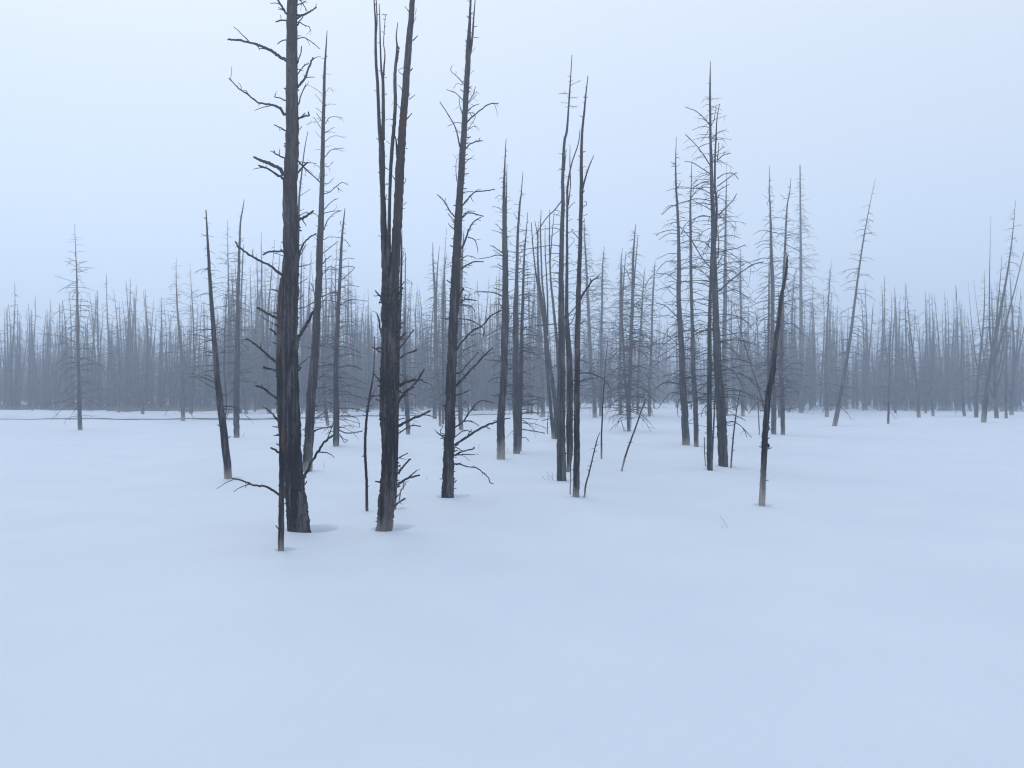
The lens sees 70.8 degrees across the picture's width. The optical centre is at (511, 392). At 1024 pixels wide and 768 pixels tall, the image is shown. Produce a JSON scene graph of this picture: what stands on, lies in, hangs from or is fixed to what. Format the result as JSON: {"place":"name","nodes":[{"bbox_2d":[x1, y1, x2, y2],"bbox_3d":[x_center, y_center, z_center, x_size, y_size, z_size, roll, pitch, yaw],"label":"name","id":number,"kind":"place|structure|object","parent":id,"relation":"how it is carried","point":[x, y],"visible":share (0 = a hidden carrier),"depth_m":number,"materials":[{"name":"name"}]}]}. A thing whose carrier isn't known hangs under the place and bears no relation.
{"place":"outdoors","nodes":[
{"label":"outdoors","id":0,"kind":"place"},
{"bbox_2d":[0,404,273,410],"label":"bare ground","id":1,"kind":"structure","parent":0,"point":[3,407],"depth_m":67.33,"materials":[{"name":"white snow"}]},
{"bbox_2d":[69,318,94,408],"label":"dead pine","id":2,"kind":"object","parent":1,"relation":"on","point":[81,374],"visible":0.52,"depth_m":71.34,"materials":[{"name":"grey wood"}]},
{"bbox_2d":[140,296,174,402],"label":"dead pine","id":3,"kind":"object","parent":1,"relation":"on","point":[159,349],"visible":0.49,"depth_m":80.34,"materials":[{"name":"grey wood"}]},
{"bbox_2d":[219,254,273,409],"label":"dead pine","id":4,"kind":"object","parent":1,"relation":"on","point":[253,373],"visible":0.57,"depth_m":63.57,"materials":[{"name":"grey wood"}]},
{"bbox_2d":[226,264,273,404],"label":"dead pine","id":5,"kind":"object","parent":1,"relation":"on","point":[254,332],"visible":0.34,"depth_m":70.53,"materials":[{"name":"grey wood"}]},
{"bbox_2d":[258,305,273,407],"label":"dead pine","id":6,"kind":"object","parent":1,"relation":"on","point":[262,382],"visible":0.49,"depth_m":68.61,"materials":[{"name":"grey wood"}]},
{"bbox_2d":[7,411,573,419],"bbox_3d":[-32.810,1.692,48.430,84.290,0.328,13.489,0,0,-16],"label":"stream bed","id":7,"kind":"object","parent":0,"point":[215,418],"visible":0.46,"depth_m":46.84,"materials":[{"name":"grey"}]},
{"bbox_2d":[0,393,1023,767],"bbox_3d":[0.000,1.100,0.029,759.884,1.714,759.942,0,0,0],"label":"snow ground","id":8,"kind":"structure","parent":0,"point":[850,595],"depth_m":5.98,"materials":[{"name":"white snow"}]},
{"bbox_2d":[38,224,114,429],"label":"dead pine","id":9,"kind":"object","parent":8,"relation":"on","point":[79,382],"visible":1,"depth_m":32.90,"materials":[{"name":"grey wood"}]},
{"bbox_2d":[100,289,138,411],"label":"dead pine","id":10,"kind":"object","parent":8,"relation":"on","point":[118,388],"visible":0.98,"depth_m":58.99,"materials":[{"name":"grey wood"}]},
{"bbox_2d":[121,318,165,413],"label":"dead pine","id":11,"kind":"object","parent":8,"relation":"on","point":[143,406],"visible":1,"depth_m":52.62,"materials":[{"name":"grey wood"}]},
{"bbox_2d":[161,317,199,411],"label":"dead pine","id":12,"kind":"object","parent":8,"relation":"on","point":[178,369],"visible":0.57,"depth_m":57.48,"materials":[{"name":"grey wood"}]},
{"bbox_2d":[155,267,210,420],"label":"dead pine","id":13,"kind":"object","parent":8,"relation":"on","point":[183,388],"visible":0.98,"depth_m":43.25,"materials":[{"name":"grey wood"}]},
{"bbox_2d":[166,272,218,413],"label":"dead pine","id":14,"kind":"object","parent":8,"relation":"on","point":[193,369],"visible":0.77,"depth_m":55.03,"materials":[{"name":"grey wood"}]},
{"bbox_2d":[186,210,250,478],"bbox_3d":[-5.801,-0.723,14.297,1.332,5.784,0.958,0,0,0],"label":"dead pine","id":15,"kind":"object","parent":8,"relation":"on","point":[222,425],"visible":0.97,"depth_m":14.20,"materials":[{"name":"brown wood"}]},
{"bbox_2d":[223,289,227,418],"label":"dead sapling","id":16,"kind":"object","parent":8,"relation":"on","point":[224,361],"visible":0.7,"depth_m":33.61,"materials":[{"name":"grey wood"}]},
{"bbox_2d":[207,275,252,412],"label":"dead pine","id":17,"kind":"object","parent":8,"relation":"on","point":[230,393],"visible":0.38,"depth_m":55.00,"materials":[{"name":"grey wood"}]},
{"bbox_2d":[194,220,268,413],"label":"dead pine","id":18,"kind":"object","parent":8,"relation":"on","point":[228,356],"visible":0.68,"depth_m":51.06,"materials":[{"name":"grey wood"}]},
{"bbox_2d":[206,262,259,412],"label":"dead pine","id":19,"kind":"object","parent":8,"relation":"on","point":[234,343],"visible":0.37,"depth_m":57.62,"materials":[{"name":"grey wood"}]},
{"bbox_2d":[220,199,256,437],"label":"dead pine","id":20,"kind":"object","parent":8,"relation":"on","point":[236,382],"visible":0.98,"depth_m":27.41,"materials":[{"name":"grey wood"}]},
{"bbox_2d":[226,246,254,413],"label":"dead pine","id":21,"kind":"object","parent":8,"relation":"on","point":[241,359],"visible":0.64,"depth_m":50.89,"materials":[{"name":"grey wood"}]},
{"bbox_2d":[226,271,256,413],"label":"dead pine","id":22,"kind":"object","parent":8,"relation":"on","point":[245,407],"visible":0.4,"depth_m":53.52,"materials":[{"name":"grey wood"}]},
{"bbox_2d":[217,271,288,550],"bbox_3d":[-2.775,0.418,7.727,0.773,3.462,0.304,0,0,0],"label":"broken snag","id":23,"kind":"object","parent":8,"relation":"on","point":[278,370],"visible":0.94,"depth_m":7.68,"materials":[{"name":"brown wood"}]},
{"bbox_2d":[256,239,280,413],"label":"dead pine","id":24,"kind":"object","parent":8,"relation":"on","point":[265,365],"visible":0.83,"depth_m":52.58,"materials":[{"name":"grey wood"}]},
{"bbox_2d":[243,240,299,406],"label":"dead pine","id":25,"kind":"object","parent":8,"relation":"on","point":[266,333],"visible":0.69,"depth_m":52.88,"materials":[{"name":"grey wood"}]},
{"bbox_2d":[271,258,279,402],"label":"dead pine","id":26,"kind":"object","parent":8,"relation":"on","point":[276,332],"visible":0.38,"depth_m":59.36,"materials":[{"name":"grey wood"}]},
{"bbox_2d":[227,0,334,532],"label":"dead pine","id":27,"kind":"object","parent":8,"relation":"on","point":[297,515],"visible":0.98,"depth_m":8.79,"materials":[{"name":"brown wood"}]},
{"bbox_2d":[298,132,309,282],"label":"dead pine","id":28,"kind":"object","parent":8,"relation":"on","point":[299,195],"visible":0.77,"depth_m":25.96,"materials":[{"name":"grey wood"}]},
{"bbox_2d":[298,267,320,413],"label":"dead pine","id":29,"kind":"object","parent":8,"relation":"on","point":[303,389],"visible":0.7,"depth_m":50.52,"materials":[{"name":"grey wood"}]},
{"bbox_2d":[297,242,326,410],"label":"dead pine","id":30,"kind":"object","parent":8,"relation":"on","point":[302,343],"visible":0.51,"depth_m":59.43,"materials":[{"name":"grey wood"}]},
{"bbox_2d":[300,304,330,412],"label":"dead pine","id":31,"kind":"object","parent":8,"relation":"on","point":[318,393],"visible":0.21,"depth_m":53.31,"materials":[{"name":"grey wood"}]},
{"bbox_2d":[305,317,332,425],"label":"dead pine","id":32,"kind":"object","parent":8,"relation":"on","point":[325,398],"visible":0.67,"depth_m":37.43,"materials":[{"name":"grey wood"}]},
{"bbox_2d":[301,34,347,471],"bbox_3d":[-4.006,-2.760,15.157,1.153,9.811,0.759,0,0,0],"label":"dead pine","id":33,"kind":"object","parent":8,"relation":"on","point":[309,430],"visible":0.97,"depth_m":15.19,"materials":[{"name":"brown wood"}]},
{"bbox_2d":[304,245,346,412],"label":"dead pine","id":34,"kind":"object","parent":8,"relation":"on","point":[324,356],"visible":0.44,"depth_m":55.25,"materials":[{"name":"grey wood"}]},
{"bbox_2d":[301,268,356,410],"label":"dead pine","id":35,"kind":"object","parent":8,"relation":"on","point":[330,387],"visible":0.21,"depth_m":59.12,"materials":[{"name":"grey wood"}]},
{"bbox_2d":[310,249,369,412],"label":"dead pine","id":36,"kind":"object","parent":8,"relation":"on","point":[343,398],"visible":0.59,"depth_m":51.45,"materials":[{"name":"grey wood"}]},
{"bbox_2d":[315,209,365,446],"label":"dead pine","id":37,"kind":"object","parent":8,"relation":"on","point":[335,403],"visible":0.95,"depth_m":22.67,"materials":[{"name":"grey wood"}]},
{"bbox_2d":[334,261,367,407],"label":"dead pine","id":38,"kind":"object","parent":8,"relation":"on","point":[347,327],"visible":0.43,"depth_m":69.79,"materials":[{"name":"grey wood"}]},
{"bbox_2d":[332,276,376,411],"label":"dead pine","id":39,"kind":"object","parent":8,"relation":"on","point":[355,388],"visible":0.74,"depth_m":55.23,"materials":[{"name":"grey wood"}]},
{"bbox_2d":[346,294,373,404],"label":"dead pine","id":40,"kind":"object","parent":8,"relation":"on","point":[358,372],"visible":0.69,"depth_m":58.97,"materials":[{"name":"grey wood"}]},
{"bbox_2d":[358,298,378,411],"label":"dead pine","id":41,"kind":"object","parent":8,"relation":"on","point":[368,356],"visible":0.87,"depth_m":55.93,"materials":[{"name":"grey wood"}]},
{"bbox_2d":[362,337,376,510],"bbox_3d":[-2.064,0.679,10.432,0.233,2.965,0.201,0,0,-18],"label":"crooked pole","id":42,"kind":"object","parent":8,"relation":"on","point":[365,460],"visible":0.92,"depth_m":10.38,"materials":[{"name":"brown wood"}]},
{"bbox_2d":[376,235,416,509],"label":"dead pine","id":43,"kind":"object","parent":8,"relation":"on","point":[399,333],"visible":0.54,"depth_m":10.35,"materials":[{"name":"brown wood"}]},
{"bbox_2d":[370,0,435,531],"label":"dead pine","id":44,"kind":"object","parent":8,"relation":"on","point":[390,385],"visible":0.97,"depth_m":8.78,"materials":[{"name":"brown wood"}]},
{"bbox_2d":[399,252,424,434],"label":"dead pine","id":45,"kind":"object","parent":8,"relation":"on","point":[406,403],"visible":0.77,"depth_m":29.87,"materials":[{"name":"grey wood"}]},
{"bbox_2d":[422,292,445,425],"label":"dead pine","id":46,"kind":"object","parent":8,"relation":"on","point":[438,391],"visible":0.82,"depth_m":36.18,"materials":[{"name":"grey wood"}]},
{"bbox_2d":[414,242,457,418],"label":"dead pine","id":47,"kind":"object","parent":8,"relation":"on","point":[434,288],"visible":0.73,"depth_m":44.10,"materials":[{"name":"grey wood"}]},
{"bbox_2d":[430,254,447,423],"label":"dead pine","id":48,"kind":"object","parent":8,"relation":"on","point":[442,342],"visible":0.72,"depth_m":38.77,"materials":[{"name":"grey wood"}]},
{"bbox_2d":[424,228,465,411],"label":"dead pine","id":49,"kind":"object","parent":8,"relation":"on","point":[446,329],"visible":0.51,"depth_m":60.34,"materials":[{"name":"grey wood"}]},
{"bbox_2d":[435,233,482,429],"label":"dead pine","id":50,"kind":"object","parent":8,"relation":"on","point":[460,387],"visible":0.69,"depth_m":32.67,"materials":[{"name":"grey wood"}]},
{"bbox_2d":[430,0,501,497],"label":"dead pine","id":51,"kind":"object","parent":8,"relation":"on","point":[448,471],"visible":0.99,"depth_m":11.58,"materials":[{"name":"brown wood"}]},
{"bbox_2d":[457,303,492,410],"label":"dead pine","id":52,"kind":"object","parent":8,"relation":"on","point":[472,388],"visible":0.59,"depth_m":60.26,"materials":[{"name":"grey wood"}]},
{"bbox_2d":[479,270,509,408],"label":"dead pine","id":53,"kind":"object","parent":8,"relation":"on","point":[495,343],"visible":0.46,"depth_m":70.54,"materials":[{"name":"grey wood"}]},
{"bbox_2d":[474,143,526,459],"bbox_3d":[-0.263,-2.127,18.096,1.238,8.548,1.039,0,0,-11],"label":"dead pine","id":54,"kind":"object","parent":8,"relation":"on","point":[504,333],"visible":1,"depth_m":18.09,"materials":[{"name":"grey wood"}]},
{"bbox_2d":[0,271,1023,411],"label":"distant forest","id":55,"kind":"object","parent":8,"relation":"on","point":[14,391],"visible":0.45,"depth_m":70.95,"materials":[{"name":"grey wood"}]},
{"bbox_2d":[490,174,545,453],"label":"dead pine","id":56,"kind":"object","parent":8,"relation":"on","point":[516,412],"visible":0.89,"depth_m":19.84,"materials":[{"name":"grey wood"}]},
{"bbox_2d":[493,213,551,450],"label":"dead pine","id":57,"kind":"object","parent":8,"relation":"on","point":[521,356],"visible":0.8,"depth_m":20.80,"materials":[{"name":"grey wood"}]},
{"bbox_2d":[519,283,537,413],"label":"dead pine","id":58,"kind":"object","parent":8,"relation":"on","point":[530,379],"visible":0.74,"depth_m":56.43,"materials":[{"name":"grey wood"}]},
{"bbox_2d":[511,266,548,408],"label":"dead pine","id":59,"kind":"object","parent":8,"relation":"on","point":[534,298],"visible":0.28,"depth_m":68.20,"materials":[{"name":"grey wood"}]},
{"bbox_2d":[508,270,552,413],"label":"dead pine","id":60,"kind":"object","parent":8,"relation":"on","point":[527,398],"visible":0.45,"depth_m":58.87,"materials":[{"name":"grey wood"}]},
{"bbox_2d":[529,227,549,416],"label":"dead pine","id":61,"kind":"object","parent":8,"relation":"on","point":[541,384],"visible":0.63,"depth_m":48.85,"materials":[{"name":"grey wood"}]},
{"bbox_2d":[531,222,556,438],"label":"dead pine","id":62,"kind":"object","parent":8,"relation":"on","point":[554,395],"visible":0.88,"depth_m":26.24,"materials":[{"name":"grey wood"}]},
{"bbox_2d":[534,216,556,438],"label":"dead pine","id":63,"kind":"object","parent":8,"relation":"on","point":[545,318],"visible":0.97,"depth_m":26.23,"materials":[{"name":"grey wood"}]},
{"bbox_2d":[518,57,583,480],"bbox_3d":[0.786,-2.185,13.880,1.297,8.721,0.859,0,0,-30],"label":"dead pine","id":64,"kind":"object","parent":8,"relation":"on","point":[561,441],"visible":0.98,"depth_m":13.91,"materials":[{"name":"grey wood"}]},
{"bbox_2d":[544,210,557,376],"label":"dead pine","id":65,"kind":"object","parent":8,"relation":"on","point":[553,306],"visible":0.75,"depth_m":25.75,"materials":[{"name":"grey wood"}]},
{"bbox_2d":[551,132,588,471],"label":"dead pine","id":66,"kind":"object","parent":8,"relation":"on","point":[569,420],"visible":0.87,"depth_m":15.46,"materials":[{"name":"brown wood"}]},
{"bbox_2d":[571,77,610,496],"bbox_3d":[1.276,-1.466,11.496,0.688,7.182,0.224,0,0,-5],"label":"dead pine","id":67,"kind":"object","parent":8,"relation":"on","point":[576,436],"visible":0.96,"depth_m":11.45,"materials":[{"name":"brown wood"}]},
{"bbox_2d":[566,221,620,417],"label":"dead pine","id":68,"kind":"object","parent":8,"relation":"on","point":[592,381],"visible":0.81,"depth_m":48.44,"materials":[{"name":"grey wood"}]},
{"bbox_2d":[572,246,627,415],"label":"dead pine","id":69,"kind":"object","parent":8,"relation":"on","point":[601,344],"visible":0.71,"depth_m":50.80,"materials":[{"name":"grey wood"}]},
{"bbox_2d":[602,248,642,412],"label":"dead pine","id":70,"kind":"object","parent":8,"relation":"on","point":[619,402],"visible":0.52,"depth_m":52.73,"materials":[{"name":"grey wood"}]},
{"bbox_2d":[606,273,648,415],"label":"dead pine","id":71,"kind":"object","parent":8,"relation":"on","point":[624,363],"visible":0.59,"depth_m":33.53,"materials":[{"name":"grey wood"}]},
{"bbox_2d":[596,224,664,431],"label":"dead pine","id":72,"kind":"object","parent":8,"relation":"on","point":[631,345],"visible":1,"depth_m":31.04,"materials":[{"name":"grey wood"}]},
{"bbox_2d":[623,271,654,413],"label":"dead pine","id":73,"kind":"object","parent":8,"relation":"on","point":[638,356],"visible":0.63,"depth_m":53.12,"materials":[{"name":"grey wood"}]},
{"bbox_2d":[632,265,668,415],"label":"dead pine","id":74,"kind":"object","parent":8,"relation":"on","point":[650,357],"visible":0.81,"depth_m":50.69,"materials":[{"name":"grey wood"}]},
{"bbox_2d":[665,310,689,406],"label":"dead pine","id":75,"kind":"object","parent":8,"relation":"on","point":[677,363],"visible":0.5,"depth_m":77.54,"materials":[{"name":"grey wood"}]},
{"bbox_2d":[646,137,713,444],"bbox_3d":[5.451,-3.049,23.290,2.239,10.454,2.327,0,0,0],"label":"dead pine","id":76,"kind":"object","parent":8,"relation":"on","point":[684,421],"visible":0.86,"depth_m":23.24,"materials":[{"name":"grey wood"}]},
{"bbox_2d":[662,165,712,446],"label":"dead pine","id":77,"kind":"object","parent":8,"relation":"on","point":[692,350],"visible":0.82,"depth_m":22.39,"materials":[{"name":"grey wood"}]},
{"bbox_2d":[676,242,736,470],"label":"dead pine","id":78,"kind":"object","parent":8,"relation":"on","point":[709,396],"visible":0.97,"depth_m":15.55,"materials":[{"name":"grey wood"}]},
{"bbox_2d":[660,61,763,466],"bbox_3d":[4.583,-2.711,16.417,2.458,9.760,2.412,0,0,36],"label":"dead pine","id":79,"kind":"object","parent":8,"relation":"on","point":[720,416],"visible":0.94,"depth_m":16.44,"materials":[{"name":"grey wood"}]},
{"bbox_2d":[702,177,749,414],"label":"dead pine","id":80,"kind":"object","parent":8,"relation":"on","point":[724,309],"visible":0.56,"depth_m":54.62,"materials":[{"name":"grey wood"}]},
{"bbox_2d":[726,286,749,409],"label":"dead pine","id":81,"kind":"object","parent":8,"relation":"on","point":[733,385],"visible":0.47,"depth_m":67.08,"materials":[{"name":"grey wood"}]},
{"bbox_2d":[721,252,764,415],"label":"dead pine","id":82,"kind":"object","parent":8,"relation":"on","point":[741,357],"visible":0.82,"depth_m":51.91,"materials":[{"name":"grey wood"}]},
{"bbox_2d":[721,276,764,410],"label":"dead pine","id":83,"kind":"object","parent":8,"relation":"on","point":[745,403],"visible":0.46,"depth_m":65.24,"materials":[{"name":"grey wood"}]},
{"bbox_2d":[742,166,804,434],"bbox_3d":[10.457,-3.438,28.681,2.463,11.131,2.525,0,0,0],"label":"dead pine","id":84,"kind":"object","parent":8,"relation":"on","point":[771,326],"visible":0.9,"depth_m":28.60,"materials":[{"name":"grey wood"}]},
{"bbox_2d":[758,253,788,505],"bbox_3d":[3.934,0.022,10.839,0.471,4.286,0.188,0,0,0],"label":"broken snag","id":85,"kind":"object","parent":8,"relation":"on","point":[765,446],"visible":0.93,"depth_m":10.81,"materials":[{"name":"brown wood"}]},
{"bbox_2d":[758,181,810,434],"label":"dead pine","id":86,"kind":"object","parent":8,"relation":"on","point":[781,400],"visible":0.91,"depth_m":28.68,"materials":[{"name":"grey wood"}]},
{"bbox_2d":[785,314,797,411],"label":"dead pine","id":87,"kind":"object","parent":8,"relation":"on","point":[792,376],"visible":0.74,"depth_m":63.62,"materials":[{"name":"grey wood"}]},
{"bbox_2d":[777,267,809,386],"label":"dead pine","id":88,"kind":"object","parent":8,"relation":"on","point":[792,325],"visible":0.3,"depth_m":71.96,"materials":[{"name":"grey wood"}]},
{"bbox_2d":[776,165,824,412],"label":"dead pine","id":89,"kind":"object","parent":8,"relation":"on","point":[800,359],"visible":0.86,"depth_m":61.57,"materials":[{"name":"grey wood"}]},
{"bbox_2d":[798,260,852,416],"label":"dead pine","id":90,"kind":"object","parent":8,"relation":"on","point":[826,379],"visible":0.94,"depth_m":53.02,"materials":[{"name":"grey wood"}]},
{"bbox_2d":[816,182,877,425],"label":"dead pine","id":91,"kind":"object","parent":8,"relation":"on","point":[840,396],"visible":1,"depth_m":36.49,"materials":[{"name":"grey wood"}]},
{"bbox_2d":[873,313,903,423],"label":"dead pine","id":92,"kind":"object","parent":8,"relation":"on","point":[889,407],"visible":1,"depth_m":37.74,"materials":[{"name":"grey wood"}]},
{"bbox_2d":[888,323,902,412],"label":"dead pine","id":93,"kind":"object","parent":8,"relation":"on","point":[895,396],"visible":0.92,"depth_m":60.87,"materials":[{"name":"grey wood"}]},
{"bbox_2d":[892,288,944,417],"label":"dead pine","id":94,"kind":"object","parent":8,"relation":"on","point":[915,372],"visible":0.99,"depth_m":51.01,"materials":[{"name":"grey wood"}]},
{"bbox_2d":[920,312,942,412],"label":"dead pine","id":95,"kind":"object","parent":8,"relation":"on","point":[927,397],"visible":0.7,"depth_m":60.11,"materials":[{"name":"grey wood"}]},
{"bbox_2d":[917,326,949,415],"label":"dead pine","id":96,"kind":"object","parent":8,"relation":"on","point":[931,388],"visible":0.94,"depth_m":54.35,"materials":[{"name":"grey wood"}]},
{"bbox_2d":[935,302,977,415],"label":"dead pine","id":97,"kind":"object","parent":8,"relation":"on","point":[962,390],"visible":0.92,"depth_m":52.19,"materials":[{"name":"grey wood"}]},
{"bbox_2d":[947,304,980,405],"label":"dead pine","id":98,"kind":"object","parent":8,"relation":"on","point":[963,361],"visible":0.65,"depth_m":62.48,"materials":[{"name":"grey wood"}]},
{"bbox_2d":[956,273,994,417],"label":"dead pine","id":99,"kind":"object","parent":8,"relation":"on","point":[979,364],"visible":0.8,"depth_m":48.51,"materials":[{"name":"grey wood"}]},
{"bbox_2d":[961,200,1023,422],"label":"dead pine","id":100,"kind":"object","parent":8,"relation":"on","point":[993,355],"visible":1,"depth_m":37.85,"materials":[{"name":"grey wood"}]},
{"bbox_2d":[974,260,1017,417],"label":"dead pine","id":101,"kind":"object","parent":8,"relation":"on","point":[995,388],"visible":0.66,"depth_m":46.56,"materials":[{"name":"grey wood"}]},
{"bbox_2d":[994,291,1017,417],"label":"dead pine","id":102,"kind":"object","parent":8,"relation":"on","point":[1006,398],"visible":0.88,"depth_m":44.50,"materials":[{"name":"grey wood"}]},
{"bbox_2d":[991,265,1023,414],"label":"dead pine","id":103,"kind":"object","parent":8,"relation":"on","point":[1014,363],"visible":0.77,"depth_m":52.95,"materials":[{"name":"grey wood"}]},
{"bbox_2d":[0,0,1023,391],"label":"sky","id":104,"kind":"structure","parent":0,"point":[123,122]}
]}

